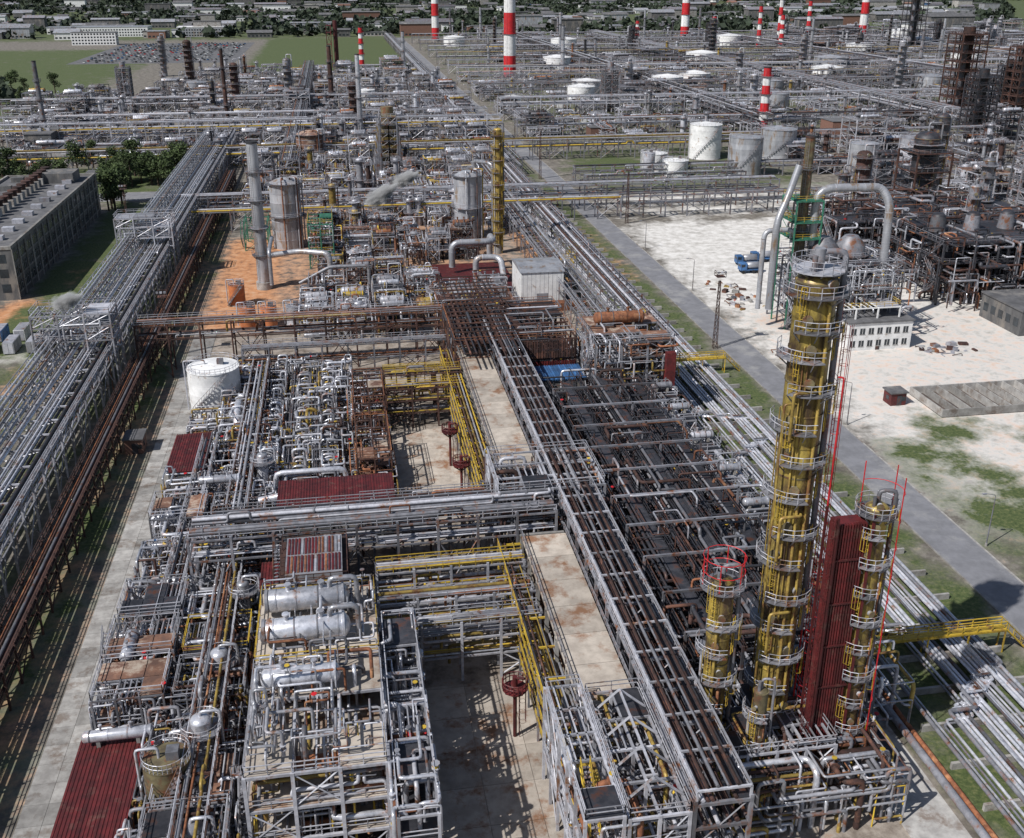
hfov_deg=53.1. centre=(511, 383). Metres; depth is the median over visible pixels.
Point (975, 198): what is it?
reactor column
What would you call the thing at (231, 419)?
process vessel
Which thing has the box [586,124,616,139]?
brick building
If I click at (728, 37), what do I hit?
storage tank
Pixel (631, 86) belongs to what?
process unit
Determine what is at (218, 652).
process vessel
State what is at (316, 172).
process unit
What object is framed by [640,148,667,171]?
storage tank
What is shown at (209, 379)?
storage tank
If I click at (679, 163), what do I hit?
storage tank
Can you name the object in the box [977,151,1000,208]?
reactor column
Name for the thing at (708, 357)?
yellow footbridge
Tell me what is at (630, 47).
pipe rack
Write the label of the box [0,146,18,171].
tree
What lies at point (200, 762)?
heat exchanger
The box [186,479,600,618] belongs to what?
cross pipe rack
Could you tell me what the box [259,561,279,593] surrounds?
corrugated roof shed
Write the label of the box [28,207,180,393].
pipe rack portal
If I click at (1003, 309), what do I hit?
workshop building
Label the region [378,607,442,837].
manifold platform
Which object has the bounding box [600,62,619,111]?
steel lattice tower
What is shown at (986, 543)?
street lamp
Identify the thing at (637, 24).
red white smokestack
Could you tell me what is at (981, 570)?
asphalt road
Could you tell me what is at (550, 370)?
blue roof shed
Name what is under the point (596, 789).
steel platform
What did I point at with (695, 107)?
process unit
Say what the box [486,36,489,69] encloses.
flue stack
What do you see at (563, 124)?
pipe rack
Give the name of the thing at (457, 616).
cross pipe rack
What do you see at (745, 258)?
tanker truck
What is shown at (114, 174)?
tree
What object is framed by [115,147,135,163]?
tree
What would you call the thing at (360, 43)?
red white smokestack
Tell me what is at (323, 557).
air cooler
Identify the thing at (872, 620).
distillation column
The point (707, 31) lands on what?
steel lattice tower
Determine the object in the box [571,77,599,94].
storage tank
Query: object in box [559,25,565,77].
flue stack
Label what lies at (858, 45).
storage tank
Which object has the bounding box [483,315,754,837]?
pipe rack
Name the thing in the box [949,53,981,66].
storage tank
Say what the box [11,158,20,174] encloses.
tree
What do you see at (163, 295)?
floodlight mast
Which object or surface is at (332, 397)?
fin exchanger bank
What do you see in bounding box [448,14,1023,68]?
process unit
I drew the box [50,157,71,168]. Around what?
tree
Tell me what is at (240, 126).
pipe rack
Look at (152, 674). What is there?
process platform
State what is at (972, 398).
concrete bunker wall
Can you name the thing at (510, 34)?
red white smokestack
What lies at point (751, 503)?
pump gallery
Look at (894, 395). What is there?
brick hut
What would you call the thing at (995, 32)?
column
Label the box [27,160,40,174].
tree
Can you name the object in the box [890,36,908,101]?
reactor column
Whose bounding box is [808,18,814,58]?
flue stack
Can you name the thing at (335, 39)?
reactor column
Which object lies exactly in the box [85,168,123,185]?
warehouse building
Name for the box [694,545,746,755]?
distillation column
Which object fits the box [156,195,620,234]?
pipe rack
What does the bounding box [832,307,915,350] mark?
white control building
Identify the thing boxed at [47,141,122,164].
warehouse building
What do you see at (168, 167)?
tree
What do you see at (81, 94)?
process unit
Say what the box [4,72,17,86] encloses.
tree
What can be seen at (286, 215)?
reactor vessel
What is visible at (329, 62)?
flue stack
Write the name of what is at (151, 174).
tree
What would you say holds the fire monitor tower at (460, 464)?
on the concrete yard at (412, 463)
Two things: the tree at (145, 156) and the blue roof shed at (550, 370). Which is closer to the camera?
the blue roof shed at (550, 370)
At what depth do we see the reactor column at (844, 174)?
340.87 m
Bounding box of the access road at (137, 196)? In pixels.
[97,191,170,201]
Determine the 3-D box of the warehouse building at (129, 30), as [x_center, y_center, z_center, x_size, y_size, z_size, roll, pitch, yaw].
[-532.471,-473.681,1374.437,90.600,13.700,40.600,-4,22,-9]
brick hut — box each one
[122,428,146,454]
[882,386,908,405]
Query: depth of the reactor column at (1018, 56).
656.76 m
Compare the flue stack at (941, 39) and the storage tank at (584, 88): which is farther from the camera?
the flue stack at (941, 39)
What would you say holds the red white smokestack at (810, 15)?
on the ground at (954, 468)
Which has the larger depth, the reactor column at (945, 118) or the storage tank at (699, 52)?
the storage tank at (699, 52)
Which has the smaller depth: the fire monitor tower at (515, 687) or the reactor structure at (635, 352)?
the fire monitor tower at (515, 687)
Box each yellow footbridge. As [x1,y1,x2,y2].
[661,350,739,372]
[867,616,1023,657]
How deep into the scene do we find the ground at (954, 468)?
220.96 m
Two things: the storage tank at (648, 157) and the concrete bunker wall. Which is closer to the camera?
the concrete bunker wall
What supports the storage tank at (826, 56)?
on the ground at (954, 468)
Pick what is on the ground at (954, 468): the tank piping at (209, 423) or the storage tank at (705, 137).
the storage tank at (705, 137)
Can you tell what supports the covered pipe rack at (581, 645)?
on the ground at (954, 468)
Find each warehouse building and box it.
[23,126,63,151]
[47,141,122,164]
[76,25,151,36]
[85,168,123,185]
[176,25,224,36]
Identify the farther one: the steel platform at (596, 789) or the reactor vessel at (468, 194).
the reactor vessel at (468, 194)
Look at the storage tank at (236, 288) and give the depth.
262.72 m
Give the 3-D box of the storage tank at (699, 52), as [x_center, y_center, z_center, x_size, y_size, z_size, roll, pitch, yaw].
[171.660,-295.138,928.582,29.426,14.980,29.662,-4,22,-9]
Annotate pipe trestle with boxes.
[0,168,236,710]
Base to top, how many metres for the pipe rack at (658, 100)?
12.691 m
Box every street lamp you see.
[841,381,851,424]
[982,493,995,546]
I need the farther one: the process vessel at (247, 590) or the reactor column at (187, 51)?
the reactor column at (187, 51)
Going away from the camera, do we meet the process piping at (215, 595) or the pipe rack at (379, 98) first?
the process piping at (215, 595)
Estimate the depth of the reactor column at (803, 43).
850.81 m
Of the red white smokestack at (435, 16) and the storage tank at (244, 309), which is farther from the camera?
the red white smokestack at (435, 16)
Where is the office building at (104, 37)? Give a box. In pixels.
[70,30,118,44]
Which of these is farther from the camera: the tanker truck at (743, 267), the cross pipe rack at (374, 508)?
the tanker truck at (743, 267)
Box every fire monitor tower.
[441,421,457,465]
[452,454,469,487]
[502,671,527,736]
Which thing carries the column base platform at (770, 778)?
on the ground at (954, 468)
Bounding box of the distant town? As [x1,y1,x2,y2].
[0,0,1000,39]
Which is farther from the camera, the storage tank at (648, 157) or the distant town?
the distant town
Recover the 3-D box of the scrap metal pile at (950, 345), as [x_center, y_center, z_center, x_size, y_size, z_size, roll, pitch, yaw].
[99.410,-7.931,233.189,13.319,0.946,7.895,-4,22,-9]
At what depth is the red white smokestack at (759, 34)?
1134.18 m
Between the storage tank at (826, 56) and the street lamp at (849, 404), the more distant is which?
the storage tank at (826, 56)
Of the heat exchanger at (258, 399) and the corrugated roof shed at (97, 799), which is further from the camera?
the heat exchanger at (258, 399)
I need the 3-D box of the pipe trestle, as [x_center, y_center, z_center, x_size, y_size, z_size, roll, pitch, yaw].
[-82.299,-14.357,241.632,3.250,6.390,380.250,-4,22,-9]
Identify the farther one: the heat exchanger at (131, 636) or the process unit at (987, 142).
the process unit at (987, 142)
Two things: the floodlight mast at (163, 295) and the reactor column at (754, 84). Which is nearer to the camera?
the floodlight mast at (163, 295)
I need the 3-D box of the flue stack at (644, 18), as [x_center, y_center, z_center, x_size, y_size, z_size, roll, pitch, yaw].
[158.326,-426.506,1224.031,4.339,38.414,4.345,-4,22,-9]
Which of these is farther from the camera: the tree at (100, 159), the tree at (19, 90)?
the tree at (19, 90)
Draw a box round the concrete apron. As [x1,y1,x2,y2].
[861,690,971,837]
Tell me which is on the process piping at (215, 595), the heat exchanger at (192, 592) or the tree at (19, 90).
the heat exchanger at (192, 592)
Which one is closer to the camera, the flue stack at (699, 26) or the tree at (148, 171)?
the tree at (148, 171)
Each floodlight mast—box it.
[118,184,128,232]
[156,290,172,356]
[538,126,543,178]
[625,166,632,223]
[712,270,726,348]
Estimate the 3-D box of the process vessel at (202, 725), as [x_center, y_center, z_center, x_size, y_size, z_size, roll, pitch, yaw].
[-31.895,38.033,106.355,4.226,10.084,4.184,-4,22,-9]
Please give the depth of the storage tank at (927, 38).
1120.67 m
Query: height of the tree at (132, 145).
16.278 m
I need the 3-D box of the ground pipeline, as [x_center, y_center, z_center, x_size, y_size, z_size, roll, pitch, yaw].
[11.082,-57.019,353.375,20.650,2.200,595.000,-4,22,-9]
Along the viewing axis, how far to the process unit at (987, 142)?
462.75 m
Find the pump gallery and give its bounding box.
[634,378,915,726]
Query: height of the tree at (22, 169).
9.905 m
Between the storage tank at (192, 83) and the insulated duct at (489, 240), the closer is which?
the insulated duct at (489, 240)
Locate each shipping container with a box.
[0,323,9,341]
[1,334,21,353]
[13,322,30,340]
[25,333,41,352]
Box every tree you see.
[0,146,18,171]
[0,157,15,177]
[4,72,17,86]
[10,69,18,77]
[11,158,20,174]
[13,156,26,171]
[13,163,32,174]
[16,86,24,94]
[18,77,29,90]
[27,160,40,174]
[37,157,52,168]
[45,72,61,94]
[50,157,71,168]
[64,139,90,167]
[83,139,97,167]
[95,156,111,171]
[96,161,109,170]
[96,170,119,210]
[97,167,116,203]
[97,167,121,209]
[98,179,121,208]
[103,183,122,202]
[105,145,119,159]
[110,162,131,203]
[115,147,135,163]
[118,160,130,172]
[119,151,141,186]
[121,137,142,175]
[133,158,144,182]
[136,150,153,180]
[142,162,160,185]
[146,156,165,185]
[153,151,179,179]
[165,149,181,166]
[166,140,187,153]
[170,141,189,174]
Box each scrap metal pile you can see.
[705,280,764,310]
[915,341,977,356]
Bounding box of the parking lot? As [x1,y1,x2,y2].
[66,42,254,64]
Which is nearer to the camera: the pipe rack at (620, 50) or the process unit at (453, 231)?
the process unit at (453, 231)
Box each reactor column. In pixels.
[154,33,167,75]
[180,36,195,80]
[205,77,217,116]
[225,59,242,105]
[279,54,293,104]
[325,20,338,66]
[344,78,356,126]
[491,16,497,43]
[621,58,634,83]
[707,15,718,51]
[733,47,745,67]
[746,70,759,104]
[784,23,787,40]
[797,30,809,68]
[832,164,854,206]
[850,144,877,205]
[855,30,864,40]
[885,13,894,48]
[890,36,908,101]
[892,122,953,203]
[929,106,953,201]
[960,177,986,212]
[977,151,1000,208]
[982,16,993,46]
[996,15,1003,31]
[1013,41,1023,89]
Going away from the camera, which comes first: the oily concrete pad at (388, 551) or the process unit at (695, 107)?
the oily concrete pad at (388, 551)
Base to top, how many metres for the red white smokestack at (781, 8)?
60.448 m
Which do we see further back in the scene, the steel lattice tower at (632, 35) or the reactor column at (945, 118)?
the steel lattice tower at (632, 35)
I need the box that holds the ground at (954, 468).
[0,0,1023,837]
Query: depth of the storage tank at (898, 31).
1266.80 m
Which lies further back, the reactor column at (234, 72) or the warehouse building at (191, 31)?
the warehouse building at (191, 31)
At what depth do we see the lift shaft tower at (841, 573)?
102.08 m
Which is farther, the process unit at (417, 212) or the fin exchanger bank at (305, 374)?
the process unit at (417, 212)
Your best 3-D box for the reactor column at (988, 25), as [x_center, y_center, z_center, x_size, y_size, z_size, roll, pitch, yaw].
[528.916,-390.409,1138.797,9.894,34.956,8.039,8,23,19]
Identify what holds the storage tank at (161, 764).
on the oily concrete pad at (388, 551)
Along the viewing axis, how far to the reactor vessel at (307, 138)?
446.92 m
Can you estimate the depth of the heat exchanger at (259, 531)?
144.20 m
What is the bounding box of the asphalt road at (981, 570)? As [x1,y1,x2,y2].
[397,38,1023,636]
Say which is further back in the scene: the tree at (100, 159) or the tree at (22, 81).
the tree at (22, 81)
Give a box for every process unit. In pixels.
[0,70,475,128]
[0,105,209,167]
[154,54,439,95]
[201,104,491,166]
[240,128,511,212]
[296,267,523,340]
[315,196,435,291]
[319,174,508,233]
[346,365,399,511]
[422,199,478,261]
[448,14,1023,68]
[457,52,1012,103]
[490,84,1023,141]
[783,183,1023,310]
[785,106,1023,200]
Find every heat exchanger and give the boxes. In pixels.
[81,721,153,747]
[119,629,139,661]
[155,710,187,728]
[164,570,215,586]
[185,581,196,606]
[190,751,210,803]
[198,470,240,487]
[224,426,231,445]
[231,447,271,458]
[236,416,266,428]
[238,521,272,534]
[251,396,259,412]
[260,657,340,694]
[261,603,361,646]
[264,574,359,613]
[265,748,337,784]
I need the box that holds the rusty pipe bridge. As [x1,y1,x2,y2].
[434,275,576,400]
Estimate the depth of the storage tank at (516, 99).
627.08 m
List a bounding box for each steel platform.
[229,576,391,837]
[542,674,692,837]
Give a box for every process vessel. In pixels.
[157,505,184,537]
[166,809,216,837]
[179,706,226,753]
[202,642,241,693]
[223,405,243,421]
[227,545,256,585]
[228,574,260,621]
[242,433,262,462]
[250,448,276,482]
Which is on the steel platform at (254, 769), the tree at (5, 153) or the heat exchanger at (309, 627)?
the heat exchanger at (309, 627)
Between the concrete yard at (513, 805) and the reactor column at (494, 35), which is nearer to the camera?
the concrete yard at (513, 805)
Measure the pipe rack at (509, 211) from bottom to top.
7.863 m
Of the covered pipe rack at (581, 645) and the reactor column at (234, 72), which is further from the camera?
the reactor column at (234, 72)
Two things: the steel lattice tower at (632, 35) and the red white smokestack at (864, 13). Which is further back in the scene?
the red white smokestack at (864, 13)
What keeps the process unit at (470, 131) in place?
on the ground at (954, 468)
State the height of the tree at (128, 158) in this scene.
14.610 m
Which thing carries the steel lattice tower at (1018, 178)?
on the ground at (954, 468)
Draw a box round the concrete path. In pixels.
[12,332,216,837]
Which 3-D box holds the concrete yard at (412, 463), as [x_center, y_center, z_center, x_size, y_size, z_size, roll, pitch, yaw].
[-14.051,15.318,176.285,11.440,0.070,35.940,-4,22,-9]
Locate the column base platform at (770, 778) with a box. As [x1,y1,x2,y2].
[662,650,912,837]
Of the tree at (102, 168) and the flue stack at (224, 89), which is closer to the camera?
the tree at (102, 168)
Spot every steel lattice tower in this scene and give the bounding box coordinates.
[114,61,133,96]
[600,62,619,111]
[628,25,637,48]
[705,22,709,45]
[898,0,928,48]
[932,19,943,45]
[938,26,989,110]
[957,68,1001,135]
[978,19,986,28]
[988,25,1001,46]
[990,58,1019,113]
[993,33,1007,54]
[1000,44,1023,116]
[1005,110,1023,205]
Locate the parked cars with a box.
[83,42,245,62]
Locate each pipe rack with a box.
[0,91,471,116]
[0,105,487,131]
[0,112,502,148]
[0,127,236,603]
[1,132,760,171]
[133,300,451,377]
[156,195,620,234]
[157,174,780,223]
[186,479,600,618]
[278,28,1014,174]
[359,361,497,556]
[374,544,541,682]
[411,27,1023,43]
[419,33,1023,48]
[424,100,626,335]
[428,39,1023,57]
[436,45,1008,64]
[439,344,538,534]
[444,103,668,329]
[447,51,1015,73]
[456,58,1014,81]
[467,66,1003,91]
[479,74,1004,101]
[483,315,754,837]
[497,86,1012,117]
[497,522,634,778]
[514,108,942,137]
[534,124,1003,155]
[539,366,818,703]
[572,157,891,180]
[583,166,746,190]
[616,184,899,218]
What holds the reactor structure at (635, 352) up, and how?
on the ground at (954, 468)
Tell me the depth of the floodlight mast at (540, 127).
422.29 m
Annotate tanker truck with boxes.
[734,254,756,263]
[738,261,758,273]
[750,251,769,261]
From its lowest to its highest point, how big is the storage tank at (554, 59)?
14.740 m
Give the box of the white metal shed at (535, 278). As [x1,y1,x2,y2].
[511,257,564,301]
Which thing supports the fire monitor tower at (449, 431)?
on the concrete yard at (412, 463)
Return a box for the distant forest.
[0,0,1021,103]
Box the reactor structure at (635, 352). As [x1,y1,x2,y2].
[574,306,679,415]
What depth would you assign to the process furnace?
239.80 m
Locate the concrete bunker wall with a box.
[909,379,1023,417]
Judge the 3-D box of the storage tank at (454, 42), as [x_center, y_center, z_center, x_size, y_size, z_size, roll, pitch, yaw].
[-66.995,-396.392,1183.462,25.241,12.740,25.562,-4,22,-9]
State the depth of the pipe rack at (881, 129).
495.91 m
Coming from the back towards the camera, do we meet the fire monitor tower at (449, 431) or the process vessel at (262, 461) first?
the fire monitor tower at (449, 431)
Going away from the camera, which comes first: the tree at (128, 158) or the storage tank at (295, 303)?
the storage tank at (295, 303)
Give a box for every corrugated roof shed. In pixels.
[50,737,145,837]
[167,432,212,495]
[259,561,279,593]
[276,472,394,545]
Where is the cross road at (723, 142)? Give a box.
[525,132,1023,147]
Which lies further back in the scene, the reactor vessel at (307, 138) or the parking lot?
the parking lot
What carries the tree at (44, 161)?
on the ground at (954, 468)
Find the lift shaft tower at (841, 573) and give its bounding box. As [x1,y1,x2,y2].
[792,503,876,771]
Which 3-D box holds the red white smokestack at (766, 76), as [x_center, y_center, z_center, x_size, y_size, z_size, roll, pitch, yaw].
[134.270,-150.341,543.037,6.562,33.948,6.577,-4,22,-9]
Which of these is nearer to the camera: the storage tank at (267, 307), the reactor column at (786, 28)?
the storage tank at (267, 307)
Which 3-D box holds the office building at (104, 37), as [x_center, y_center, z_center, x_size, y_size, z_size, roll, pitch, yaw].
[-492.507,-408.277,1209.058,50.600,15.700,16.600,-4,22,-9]
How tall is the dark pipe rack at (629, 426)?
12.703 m
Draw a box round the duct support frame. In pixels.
[770,189,824,329]
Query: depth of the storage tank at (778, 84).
706.16 m
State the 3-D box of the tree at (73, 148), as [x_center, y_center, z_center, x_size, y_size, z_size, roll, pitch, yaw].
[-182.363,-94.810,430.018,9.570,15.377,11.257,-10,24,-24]
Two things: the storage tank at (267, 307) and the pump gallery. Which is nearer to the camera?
the pump gallery
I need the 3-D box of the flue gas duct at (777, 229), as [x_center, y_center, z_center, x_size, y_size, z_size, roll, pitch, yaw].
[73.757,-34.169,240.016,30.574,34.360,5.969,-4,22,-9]
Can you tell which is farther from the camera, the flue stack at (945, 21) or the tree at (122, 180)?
the flue stack at (945, 21)
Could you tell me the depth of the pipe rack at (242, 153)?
464.27 m
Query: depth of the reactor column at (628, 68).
719.71 m
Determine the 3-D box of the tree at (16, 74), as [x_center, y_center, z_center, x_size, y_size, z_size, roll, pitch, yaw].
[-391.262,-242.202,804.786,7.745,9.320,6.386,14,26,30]
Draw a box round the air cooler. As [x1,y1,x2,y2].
[272,529,349,587]
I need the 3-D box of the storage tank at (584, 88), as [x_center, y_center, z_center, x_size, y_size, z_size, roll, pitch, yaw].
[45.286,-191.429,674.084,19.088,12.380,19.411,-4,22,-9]
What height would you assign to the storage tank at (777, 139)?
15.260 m
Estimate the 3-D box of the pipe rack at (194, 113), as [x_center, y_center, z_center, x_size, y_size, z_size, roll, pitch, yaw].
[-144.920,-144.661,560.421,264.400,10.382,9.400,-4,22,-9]
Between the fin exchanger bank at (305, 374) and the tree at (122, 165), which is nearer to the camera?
the fin exchanger bank at (305, 374)
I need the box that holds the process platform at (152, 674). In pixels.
[88,420,276,837]
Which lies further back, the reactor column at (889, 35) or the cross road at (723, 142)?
the reactor column at (889, 35)
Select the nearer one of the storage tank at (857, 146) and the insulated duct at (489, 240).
the insulated duct at (489, 240)
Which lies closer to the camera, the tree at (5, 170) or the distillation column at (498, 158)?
the distillation column at (498, 158)
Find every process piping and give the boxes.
[88,354,288,837]
[258,352,357,504]
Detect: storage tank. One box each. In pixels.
[134,733,192,811]
[182,79,206,95]
[182,352,240,418]
[225,278,245,306]
[236,301,255,327]
[257,300,277,325]
[282,299,302,324]
[361,87,374,102]
[444,35,464,46]
[505,93,520,110]
[542,54,570,69]
[550,36,576,49]
[566,83,594,103]
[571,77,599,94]
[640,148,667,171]
[641,149,655,176]
[651,73,683,95]
[662,155,688,177]
[678,69,710,88]
[686,49,717,66]
[687,119,722,160]
[716,33,740,47]
[728,131,763,174]
[758,77,783,90]
[761,124,797,158]
[769,90,789,111]
[811,64,843,80]
[814,54,845,64]
[845,42,874,55]
[846,138,879,179]
[887,28,907,37]
[898,132,917,168]
[906,36,932,48]
[914,72,945,92]
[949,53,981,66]
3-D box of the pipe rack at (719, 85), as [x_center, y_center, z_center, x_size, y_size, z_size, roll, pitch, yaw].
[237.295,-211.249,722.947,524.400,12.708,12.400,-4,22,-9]
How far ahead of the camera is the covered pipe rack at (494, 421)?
178.07 m
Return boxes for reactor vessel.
[265,175,306,249]
[293,129,326,164]
[450,168,484,238]
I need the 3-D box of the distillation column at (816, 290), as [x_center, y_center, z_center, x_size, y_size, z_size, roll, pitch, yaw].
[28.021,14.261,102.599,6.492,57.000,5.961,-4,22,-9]
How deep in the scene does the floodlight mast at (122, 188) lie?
315.43 m
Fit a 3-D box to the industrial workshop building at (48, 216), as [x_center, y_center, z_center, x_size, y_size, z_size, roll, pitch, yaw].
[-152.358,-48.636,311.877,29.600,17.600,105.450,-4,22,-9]
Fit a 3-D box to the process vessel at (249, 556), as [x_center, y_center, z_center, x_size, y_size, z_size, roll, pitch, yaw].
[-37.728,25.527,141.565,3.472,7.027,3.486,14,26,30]
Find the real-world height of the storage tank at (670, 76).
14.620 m
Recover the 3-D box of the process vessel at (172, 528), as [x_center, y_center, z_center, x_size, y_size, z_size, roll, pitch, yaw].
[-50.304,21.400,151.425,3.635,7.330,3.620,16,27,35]
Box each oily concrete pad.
[132,373,411,837]
[591,425,905,786]
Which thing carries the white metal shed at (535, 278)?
on the ground at (954, 468)
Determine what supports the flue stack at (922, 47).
on the ground at (954, 468)
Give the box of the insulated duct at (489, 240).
[267,159,506,291]
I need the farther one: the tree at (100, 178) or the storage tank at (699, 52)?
the storage tank at (699, 52)
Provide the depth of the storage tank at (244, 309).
246.19 m
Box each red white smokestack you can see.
[357,27,364,67]
[431,0,439,41]
[504,0,517,78]
[635,20,639,36]
[680,0,690,35]
[756,6,762,47]
[757,66,772,128]
[775,0,783,47]
[778,14,785,43]
[806,0,812,31]
[859,0,869,33]
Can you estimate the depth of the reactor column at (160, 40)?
838.71 m
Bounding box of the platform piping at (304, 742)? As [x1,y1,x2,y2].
[246,568,389,837]
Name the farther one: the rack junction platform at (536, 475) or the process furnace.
the process furnace
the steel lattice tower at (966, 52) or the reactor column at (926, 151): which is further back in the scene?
the steel lattice tower at (966, 52)
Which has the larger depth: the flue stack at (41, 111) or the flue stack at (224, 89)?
the flue stack at (224, 89)
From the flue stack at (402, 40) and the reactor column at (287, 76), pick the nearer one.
the reactor column at (287, 76)
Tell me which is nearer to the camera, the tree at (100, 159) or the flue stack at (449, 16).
the tree at (100, 159)
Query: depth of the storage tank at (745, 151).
427.10 m
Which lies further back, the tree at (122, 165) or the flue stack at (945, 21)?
the flue stack at (945, 21)
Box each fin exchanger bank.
[251,361,289,506]
[283,357,315,480]
[313,360,341,477]
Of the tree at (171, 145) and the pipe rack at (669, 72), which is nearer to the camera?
the tree at (171, 145)
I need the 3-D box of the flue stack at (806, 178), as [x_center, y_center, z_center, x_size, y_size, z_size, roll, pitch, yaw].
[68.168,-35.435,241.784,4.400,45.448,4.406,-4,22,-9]
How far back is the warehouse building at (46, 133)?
484.38 m
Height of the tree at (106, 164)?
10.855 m
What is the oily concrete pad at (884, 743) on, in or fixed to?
on the ground at (954, 468)
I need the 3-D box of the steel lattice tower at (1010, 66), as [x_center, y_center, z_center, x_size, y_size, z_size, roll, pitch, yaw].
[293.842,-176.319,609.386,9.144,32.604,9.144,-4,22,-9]
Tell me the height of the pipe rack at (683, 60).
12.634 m
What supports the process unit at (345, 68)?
on the ground at (954, 468)
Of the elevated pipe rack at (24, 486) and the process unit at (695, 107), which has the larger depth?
the process unit at (695, 107)
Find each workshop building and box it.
[0,166,101,300]
[979,289,1023,335]
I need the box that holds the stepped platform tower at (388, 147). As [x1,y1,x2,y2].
[373,106,404,178]
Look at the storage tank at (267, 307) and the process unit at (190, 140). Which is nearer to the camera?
the storage tank at (267, 307)
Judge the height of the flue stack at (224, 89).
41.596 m
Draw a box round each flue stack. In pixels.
[30,60,47,126]
[218,48,229,116]
[244,141,272,290]
[325,45,335,102]
[353,54,364,137]
[400,31,406,71]
[448,8,450,35]
[478,7,481,38]
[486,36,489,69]
[558,12,561,52]
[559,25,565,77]
[643,10,646,39]
[697,8,701,44]
[786,135,816,326]
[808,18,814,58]
[917,30,925,61]
[936,29,944,63]
[940,18,946,61]
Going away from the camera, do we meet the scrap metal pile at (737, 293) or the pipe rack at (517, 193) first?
the scrap metal pile at (737, 293)
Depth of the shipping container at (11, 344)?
230.55 m
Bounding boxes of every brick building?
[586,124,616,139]
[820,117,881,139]
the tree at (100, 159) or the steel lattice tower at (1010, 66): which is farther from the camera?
the steel lattice tower at (1010, 66)
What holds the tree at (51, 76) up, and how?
on the ground at (954, 468)
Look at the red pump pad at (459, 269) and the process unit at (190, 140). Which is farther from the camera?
the process unit at (190, 140)
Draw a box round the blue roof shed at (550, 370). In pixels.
[533,364,585,416]
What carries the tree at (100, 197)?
on the ground at (954, 468)
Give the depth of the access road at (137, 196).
392.92 m
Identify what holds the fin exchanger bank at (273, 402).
on the oily concrete pad at (388, 551)
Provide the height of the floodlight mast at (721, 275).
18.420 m
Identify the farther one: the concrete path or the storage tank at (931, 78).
the storage tank at (931, 78)
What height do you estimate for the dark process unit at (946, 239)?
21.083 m
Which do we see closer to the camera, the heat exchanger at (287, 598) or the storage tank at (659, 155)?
the heat exchanger at (287, 598)
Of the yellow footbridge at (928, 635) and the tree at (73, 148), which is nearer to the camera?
the yellow footbridge at (928, 635)
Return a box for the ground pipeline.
[448,117,1023,837]
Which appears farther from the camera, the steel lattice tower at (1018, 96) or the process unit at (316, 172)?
the steel lattice tower at (1018, 96)
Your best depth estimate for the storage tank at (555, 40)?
1107.43 m
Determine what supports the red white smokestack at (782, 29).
on the ground at (954, 468)
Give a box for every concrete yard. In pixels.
[391,428,475,526]
[425,679,563,837]
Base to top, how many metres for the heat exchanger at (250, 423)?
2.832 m
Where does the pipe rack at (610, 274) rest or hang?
on the ground at (954, 468)
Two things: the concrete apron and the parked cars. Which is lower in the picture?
the concrete apron
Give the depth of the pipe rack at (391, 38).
699.96 m
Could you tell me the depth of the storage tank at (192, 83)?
701.69 m
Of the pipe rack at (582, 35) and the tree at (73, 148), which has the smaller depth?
the tree at (73, 148)
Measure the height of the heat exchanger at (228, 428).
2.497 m
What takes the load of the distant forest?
on the ground at (954, 468)
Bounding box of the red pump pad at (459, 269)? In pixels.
[426,262,586,312]
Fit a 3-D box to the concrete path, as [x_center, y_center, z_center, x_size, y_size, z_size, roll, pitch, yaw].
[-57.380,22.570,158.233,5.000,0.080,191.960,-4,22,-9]
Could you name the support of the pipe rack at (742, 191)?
on the ground at (954, 468)
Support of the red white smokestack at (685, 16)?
on the ground at (954, 468)
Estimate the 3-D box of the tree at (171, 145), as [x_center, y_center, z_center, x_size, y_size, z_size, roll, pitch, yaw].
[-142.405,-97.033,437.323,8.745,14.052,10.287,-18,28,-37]
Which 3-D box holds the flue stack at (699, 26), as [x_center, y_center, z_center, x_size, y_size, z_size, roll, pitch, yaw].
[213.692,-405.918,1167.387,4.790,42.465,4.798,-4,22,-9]
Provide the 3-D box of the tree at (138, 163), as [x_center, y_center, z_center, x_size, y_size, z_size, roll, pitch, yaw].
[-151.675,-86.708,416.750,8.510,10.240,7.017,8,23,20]
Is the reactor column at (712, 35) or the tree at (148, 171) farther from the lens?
the reactor column at (712, 35)
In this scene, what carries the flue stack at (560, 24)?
on the ground at (954, 468)
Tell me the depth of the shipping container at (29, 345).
230.78 m
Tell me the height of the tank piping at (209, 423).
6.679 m
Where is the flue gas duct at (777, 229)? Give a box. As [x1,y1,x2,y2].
[755,164,893,309]
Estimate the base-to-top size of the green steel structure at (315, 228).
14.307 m
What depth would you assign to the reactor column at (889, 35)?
1082.23 m
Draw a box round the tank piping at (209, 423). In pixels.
[186,358,256,435]
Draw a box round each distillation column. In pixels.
[490,122,504,253]
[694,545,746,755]
[737,677,776,789]
[743,247,854,758]
[831,461,906,768]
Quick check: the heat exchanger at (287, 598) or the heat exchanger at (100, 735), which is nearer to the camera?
the heat exchanger at (100, 735)
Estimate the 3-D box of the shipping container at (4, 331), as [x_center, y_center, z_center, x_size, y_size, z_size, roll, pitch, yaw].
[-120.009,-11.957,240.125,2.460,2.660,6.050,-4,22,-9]
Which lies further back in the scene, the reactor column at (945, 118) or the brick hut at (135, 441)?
the reactor column at (945, 118)
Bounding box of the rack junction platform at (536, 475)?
[484,439,609,572]
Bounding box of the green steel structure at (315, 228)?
[240,209,334,268]
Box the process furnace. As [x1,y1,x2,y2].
[766,234,919,328]

